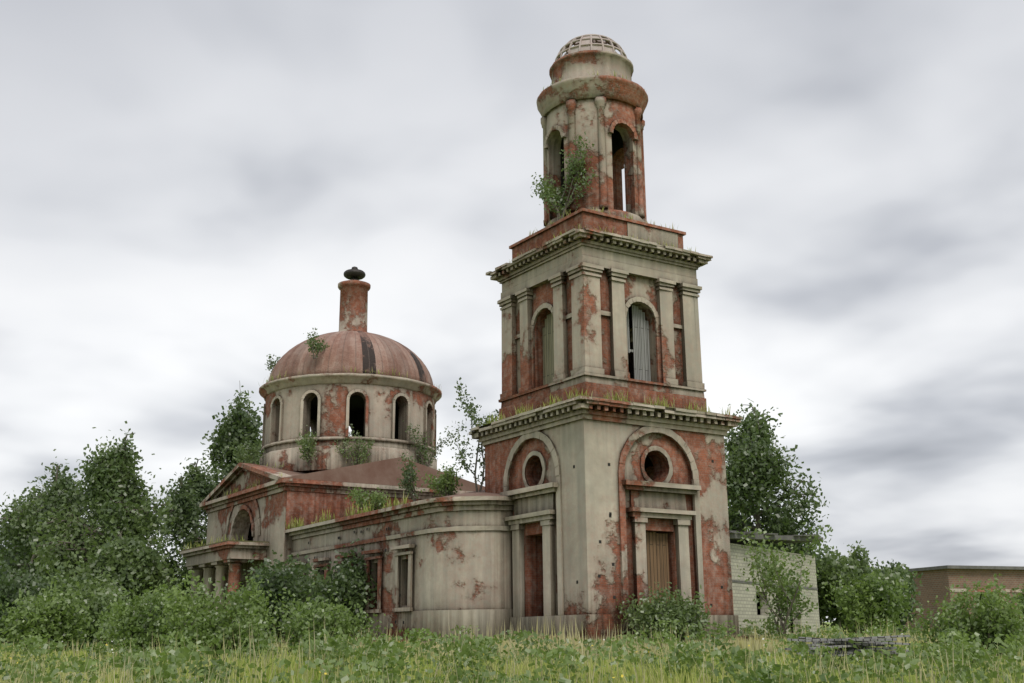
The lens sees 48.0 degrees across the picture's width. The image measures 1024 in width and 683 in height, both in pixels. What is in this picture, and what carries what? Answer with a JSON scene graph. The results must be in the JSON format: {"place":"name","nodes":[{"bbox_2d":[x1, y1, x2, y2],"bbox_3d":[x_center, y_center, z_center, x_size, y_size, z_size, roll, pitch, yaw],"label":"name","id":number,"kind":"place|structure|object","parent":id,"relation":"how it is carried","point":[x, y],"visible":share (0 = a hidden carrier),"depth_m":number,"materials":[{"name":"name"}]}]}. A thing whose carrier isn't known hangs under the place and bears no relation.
{"place":"outdoors","nodes":[
{"label":"outdoors","id":0,"kind":"place"},
{"bbox_2d":[206,491,512,613],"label":"church wall","id":1,"kind":"structure","parent":0,"point":[460,570],"depth_m":46.73,"materials":[{"name":"beige paint"}]},
{"bbox_2d":[210,457,509,539],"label":"roof","id":2,"kind":"structure","parent":1,"relation":"on","point":[385,472],"depth_m":61.40,"materials":[{"name":"brown metal"}]},
{"bbox_2d":[0,615,1023,682],"bbox_3d":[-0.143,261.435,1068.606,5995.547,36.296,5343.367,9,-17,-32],"label":"ground","id":3,"kind":"structure","parent":0,"point":[685,655],"depth_m":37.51,"materials":[{"name":"green plant"}]},
{"bbox_2d":[0,490,37,569],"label":"tree","id":4,"kind":"object","parent":3,"relation":"on","point":[9,554],"depth_m":81.32,"materials":[{"name":"green plant"}]},
{"bbox_2d":[0,554,96,645],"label":"bush","id":5,"kind":"object","parent":3,"relation":"on","point":[28,581],"depth_m":54.30,"materials":[{"name":"green plant"}]},
{"bbox_2d":[0,576,103,652],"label":"bush","id":6,"kind":"object","parent":3,"relation":"on","point":[56,611],"depth_m":42.59,"materials":[{"name":"green plant"}]},
{"bbox_2d":[0,449,106,584],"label":"tree","id":7,"kind":"object","parent":3,"relation":"on","point":[29,536],"depth_m":72.29,"materials":[{"name":"green plant"}]},
{"bbox_2d":[21,560,128,648],"bbox_3d":[-18.681,11.345,49.439,5.294,3.864,4.786,9,-17,-32],"label":"bush","id":8,"kind":"object","parent":3,"relation":"on","point":[95,604],"depth_m":49.09,"materials":[{"name":"green plant"}]},
{"bbox_2d":[29,421,183,592],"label":"tree","id":9,"kind":"object","parent":3,"relation":"on","point":[105,485],"depth_m":69.42,"materials":[{"name":"green plant"}]},
{"bbox_2d":[64,528,170,644],"bbox_3d":[-20.795,13.102,60.695,5.571,6.560,5.256,9,-17,-32],"label":"bush","id":10,"kind":"object","parent":3,"relation":"on","point":[137,555],"depth_m":60.26,"materials":[{"name":"green plant"}]},
{"bbox_2d":[87,578,199,660],"bbox_3d":[-11.246,8.886,36.216,3.950,2.814,4.008,9,-17,-32],"label":"bush","id":11,"kind":"object","parent":3,"relation":"on","point":[143,619],"depth_m":35.54,"materials":[{"name":"green plant"}]},
{"bbox_2d":[96,584,203,646],"bbox_3d":[-13.238,10.469,43.167,3.646,2.683,4.517,-2,-15,4],"label":"bush","id":12,"kind":"object","parent":3,"relation":"on","point":[149,600],"visible":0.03,"depth_m":42.30,"materials":[{"name":"green plant"}]},
{"bbox_2d":[155,457,218,596],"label":"tree","id":13,"kind":"object","parent":3,"relation":"on","point":[185,496],"depth_m":79.09,"materials":[{"name":"green plant"}]},
{"bbox_2d":[149,570,284,661],"bbox_3d":[-8.529,8.238,33.947,4.093,2.962,3.711,9,-17,-32],"label":"bush","id":14,"kind":"object","parent":3,"relation":"on","point":[228,619],"depth_m":33.76,"materials":[{"name":"green plant"}]},
{"bbox_2d":[180,541,268,610],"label":"portico","id":15,"kind":"structure","parent":3,"relation":"on","point":[205,562],"depth_m":60.56,"materials":[{"name":"beige paint"}]},
{"bbox_2d":[181,540,268,551],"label":"portico roof","id":16,"kind":"structure","parent":15,"relation":"on","point":[225,541],"depth_m":59.70,"materials":[{"name":"brown metal"}]},
{"bbox_2d":[200,380,263,486],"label":"tree","id":17,"kind":"object","parent":3,"relation":"on","point":[237,427],"depth_m":85.19,"materials":[{"name":"green plant"}]},
{"bbox_2d":[213,550,335,643],"bbox_3d":[-10.202,11.265,50.177,5.140,4.471,5.122,0,-15,-1],"label":"bush","id":18,"kind":"object","parent":3,"relation":"on","point":[295,580],"depth_m":49.20,"materials":[{"name":"green plant"}]},
{"bbox_2d":[269,582,392,656],"bbox_3d":[-5.850,9.131,36.953,4.229,2.576,3.126,9,-17,-32],"label":"bush","id":19,"kind":"object","parent":3,"relation":"on","point":[328,617],"depth_m":36.60,"materials":[{"name":"green plant"}]},
{"bbox_2d":[312,538,377,638],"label":"bush","id":20,"kind":"object","parent":3,"relation":"on","point":[352,579],"depth_m":50.17,"materials":[{"name":"green plant"}]},
{"bbox_2d":[199,463,515,643],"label":"church trim","id":21,"kind":"structure","parent":3,"relation":"on","point":[240,476],"depth_m":49.69,"materials":[{"name":"beige paint"}]},
{"bbox_2d":[229,438,263,463],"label":"bush","id":22,"kind":"object","parent":21,"relation":"on","point":[244,457],"depth_m":65.01,"materials":[{"name":"green plant"}]},
{"bbox_2d":[259,373,441,472],"bbox_3d":[-9.582,5.637,68.121,10.820,5.423,10.801,9,-17,-32],"label":"dome drum","id":23,"kind":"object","parent":21,"relation":"on","point":[328,457],"depth_m":63.84,"materials":[{"name":"beige paint"}]},
{"bbox_2d":[295,425,319,466],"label":"bush","id":24,"kind":"object","parent":23,"relation":"on","point":[305,445],"depth_m":61.97,"materials":[{"name":"green plant"}]},
{"bbox_2d":[268,331,433,385],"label":"dome","id":25,"kind":"structure","parent":23,"relation":"on","point":[361,352],"depth_m":65.33,"materials":[{"name":"brown metal"}]},
{"bbox_2d":[265,354,280,373],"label":"bush","id":26,"kind":"object","parent":25,"relation":"attached to","point":[271,363],"depth_m":67.53,"materials":[{"name":"green plant"}]},
{"bbox_2d":[303,328,329,358],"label":"bush","id":27,"kind":"object","parent":25,"relation":"on","point":[317,345],"depth_m":63.99,"materials":[{"name":"green plant"}]},
{"bbox_2d":[338,280,370,331],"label":"neck","id":28,"kind":"object","parent":25,"relation":"on","point":[353,312],"visible":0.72,"depth_m":69.46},
{"bbox_2d":[344,266,365,279],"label":"finial","id":29,"kind":"object","parent":28,"relation":"on","point":[354,273],"visible":0.97,"depth_m":70.26,"materials":[{"name":"metal"}]},
{"bbox_2d":[402,420,454,466],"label":"bush","id":30,"kind":"object","parent":23,"relation":"attached to","point":[426,451],"depth_m":64.68,"materials":[{"name":"green plant"}]},
{"bbox_2d":[332,424,374,464],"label":"bush","id":31,"kind":"object","parent":21,"relation":"on","point":[365,451],"depth_m":62.43,"materials":[{"name":"green plant"}]},
{"bbox_2d":[285,491,423,529],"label":"wall","id":32,"kind":"structure","parent":21,"relation":"attached to","point":[307,506],"depth_m":59.44,"materials":[{"name":"red brick"}]},
{"bbox_2d":[345,484,389,511],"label":"bush","id":33,"kind":"object","parent":21,"relation":"on","point":[373,499],"depth_m":55.05,"materials":[{"name":"green plant"}]},
{"bbox_2d":[395,452,420,501],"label":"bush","id":34,"kind":"object","parent":21,"relation":"on","point":[406,472],"depth_m":53.67,"materials":[{"name":"green plant"}]},
{"bbox_2d":[414,460,463,496],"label":"bush","id":35,"kind":"object","parent":21,"relation":"on","point":[441,483],"depth_m":49.75,"materials":[{"name":"green plant"}]},
{"bbox_2d":[179,68,733,549],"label":"ledge grass","id":36,"kind":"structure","parent":21,"relation":"on","point":[489,422],"depth_m":48.31,"materials":[{"name":"green plant"}]},
{"bbox_2d":[297,460,722,623],"bbox_3d":[-2.886,8.857,48.842,22.763,6.278,5.754,-10,-17,33],"label":"putlog","id":37,"kind":"object","parent":21,"relation":"attached to","point":[613,564],"visible":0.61,"depth_m":44.03,"materials":[{"name":"grey"}]},
{"bbox_2d":[20,631,902,682],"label":"flowers","id":38,"kind":"object","parent":3,"relation":"on","point":[449,654],"visible":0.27,"depth_m":31.61,"materials":[{"name":"white plant"}]},
{"bbox_2d":[10,629,941,677],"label":"flowers","id":39,"kind":"object","parent":3,"relation":"on","point":[592,645],"visible":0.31,"depth_m":26.41,"materials":[{"name":"yellow plant"}]},
{"bbox_2d":[0,614,1023,682],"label":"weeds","id":40,"kind":"object","parent":3,"relation":"on","point":[181,654],"visible":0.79,"depth_m":22.90,"materials":[{"name":"green plant"}]},
{"bbox_2d":[283,633,758,647],"bbox_3d":[-3.239,12.372,47.020,26.186,0.805,8.203,-10,-17,32],"label":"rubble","id":41,"kind":"object","parent":3,"relation":"on","point":[402,639],"visible":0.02,"depth_m":42.99,"materials":[{"name":"grey stone"}]},
{"bbox_2d":[468,395,742,641],"bbox_3d":[3.733,7.823,46.374,8.156,9.190,8.153,9,-17,-32],"label":"bell tower base","id":42,"kind":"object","parent":3,"relation":"on","point":[650,498],"depth_m":43.80,"materials":[{"name":"beige paint"}]},
{"bbox_2d":[447,377,498,491],"bbox_3d":[-1.436,4.000,48.994,2.762,5.209,1.935,-3,-15,11],"label":"birch","id":43,"kind":"object","parent":42,"relation":"attached to","point":[472,417],"depth_m":48.89,"materials":[{"name":"green plant"}]},
{"bbox_2d":[469,396,725,429],"bbox_3d":[3.692,3.252,47.565,8.000,0.280,8.000,9,-17,-32],"label":"ledge","id":44,"kind":"object","parent":42,"relation":"on","point":[486,425],"visible":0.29,"depth_m":45.23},
{"bbox_2d":[486,227,712,407],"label":"tower trim","id":45,"kind":"structure","parent":44,"relation":"on","point":[584,258],"depth_m":46.38,"materials":[{"name":"beige paint"}]},
{"bbox_2d":[542,305,650,384],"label":"tower boards","id":46,"kind":"object","parent":45,"relation":"on","point":[639,350],"visible":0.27,"depth_m":46.71,"materials":[{"name":"grey wood"}]},
{"bbox_2d":[509,208,685,258],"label":"tower parapet","id":47,"kind":"structure","parent":45,"relation":"on","point":[587,218],"depth_m":47.08,"materials":[{"name":"red brick"}]},
{"bbox_2d":[531,132,596,220],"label":"shrub","id":48,"kind":"object","parent":47,"relation":"on","point":[544,192],"depth_m":47.97,"materials":[{"name":"green plant"}]},
{"bbox_2d":[536,50,647,226],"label":"tower trim","id":49,"kind":"structure","parent":47,"relation":"on","point":[575,72],"depth_m":49.32,"materials":[{"name":"beige paint"}]},
{"bbox_2d":[555,34,626,60],"bbox_3d":[3.546,-12.947,51.784,3.389,1.620,3.389,9,-17,-32],"label":"dome frame","id":50,"kind":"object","parent":49,"relation":"on","point":[590,42],"depth_m":50.51,"materials":[{"name":"metal"}]},
{"bbox_2d":[627,222,677,247],"bbox_3d":[5.860,-4.298,47.774,2.700,0.860,0.040,9,-17,-32],"label":"parapet panel","id":51,"kind":"object","parent":47,"relation":"attached to","point":[645,233],"visible":0.64,"depth_m":47.77,"materials":[{"name":"beige paint"}]},
{"bbox_2d":[499,382,706,419],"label":"tower plinth","id":52,"kind":"structure","parent":44,"relation":"on","point":[677,400],"depth_m":45.30,"materials":[{"name":"red brick"}]},
{"bbox_2d":[646,532,669,602],"bbox_3d":[5.349,9.210,43.462,1.500,3.993,0.120,9,-17,-32],"label":"door","id":53,"kind":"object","parent":42,"relation":"attached to","point":[657,557],"visible":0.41,"depth_m":43.73,"materials":[{"name":"brown wood"}]},
{"bbox_2d":[616,582,682,645],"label":"bush","id":54,"kind":"object","parent":3,"relation":"on","point":[655,605],"depth_m":40.56,"materials":[{"name":"green plant"}]},
{"bbox_2d":[644,585,711,641],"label":"bush","id":55,"kind":"object","parent":3,"relation":"on","point":[690,611],"depth_m":40.90,"materials":[{"name":"green plant"}]},
{"bbox_2d":[730,543,819,635],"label":"shed","id":56,"kind":"structure","parent":3,"relation":"on","point":[745,606],"depth_m":55.31,"materials":[{"name":"brick"}]},
{"bbox_2d":[732,580,817,592],"bbox_3d":[12.281,11.895,55.853,14.939,0.343,0.079,20,-25,-54],"label":"band","id":57,"kind":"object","parent":56,"relation":"attached to","point":[749,582],"depth_m":54.52,"materials":[{"name":"grey concrete"}]},
{"bbox_2d":[729,530,823,545],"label":"shed roof","id":58,"kind":"structure","parent":56,"relation":"on","point":[735,536],"depth_m":57.63,"materials":[{"name":"grey concrete"}]},
{"bbox_2d":[724,398,831,576],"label":"tree","id":59,"kind":"object","parent":3,"relation":"on","point":[763,462],"depth_m":74.31,"materials":[{"name":"green plant"}]},
{"bbox_2d":[736,516,832,638],"bbox_3d":[10.201,9.009,43.346,3.319,5.027,4.439,9,-17,-32],"label":"bush","id":60,"kind":"object","parent":3,"relation":"on","point":[790,592],"depth_m":43.27,"materials":[{"name":"green plant"}]},
{"bbox_2d":[817,575,827,627],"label":"bush","id":61,"kind":"object","parent":3,"relation":"on","point":[821,613],"depth_m":81.58,"materials":[{"name":"green plant"}]},
{"bbox_2d":[785,635,913,656],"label":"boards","id":62,"kind":"object","parent":3,"relation":"on","point":[865,644],"visible":0.66,"depth_m":26.64,"materials":[{"name":"grey wood"}]},
{"bbox_2d":[812,541,919,632],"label":"bush","id":63,"kind":"object","parent":3,"relation":"on","point":[833,569],"depth_m":79.42,"materials":[{"name":"green plant"}]},
{"bbox_2d":[821,565,910,636],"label":"bush","id":64,"kind":"object","parent":3,"relation":"on","point":[857,601],"depth_m":71.73,"materials":[{"name":"green plant"}]},
{"bbox_2d":[865,559,922,634],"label":"bush","id":65,"kind":"object","parent":3,"relation":"on","point":[911,590],"depth_m":82.62,"materials":[{"name":"green plant"}]},
{"bbox_2d":[902,573,1023,659],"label":"bush","id":66,"kind":"object","parent":3,"relation":"on","point":[999,623],"depth_m":34.07,"materials":[{"name":"green plant"}]},
{"bbox_2d":[903,569,1023,630],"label":"building","id":67,"kind":"structure","parent":3,"relation":"on","point":[934,583],"depth_m":93.42,"materials":[{"name":"red brick"}]},
{"bbox_2d":[903,565,1023,571],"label":"building roof","id":68,"kind":"structure","parent":67,"relation":"on","point":[969,567],"depth_m":93.13,"materials":[{"name":"grey metal"}]},
{"bbox_2d":[950,589,1021,591],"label":"band","id":69,"kind":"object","parent":67,"relation":"attached to","point":[980,590],"depth_m":92.70,"materials":[{"name":"beige concrete"}]},
{"bbox_2d":[1009,583,1023,634],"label":"bush","id":70,"kind":"object","parent":3,"relation":"on","point":[1020,597],"visible":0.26,"depth_m":39.90,"materials":[{"name":"green plant"}]},
{"bbox_2d":[0,0,1023,621],"label":"sky","id":71,"kind":"structure","parent":0,"point":[189,189],"materials":[{"name":"grey"}]},
{"bbox_2d":[546,99,643,221],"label":"wall","id":72,"kind":"structure","parent":0,"point":[620,145],"depth_m":48.99,"materials":[{"name":"grey paint"}]},
{"bbox_2d":[516,270,683,393],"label":"tower","id":73,"kind":"structure","parent":0,"point":[634,286],"depth_m":46.86,"materials":[{"name":"grey"}]},
{"bbox_2d":[485,419,733,616],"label":"tower","id":74,"kind":"structure","parent":0,"point":[590,450],"depth_m":43.82,"materials":[{"name":"grey paint"}]}
]}

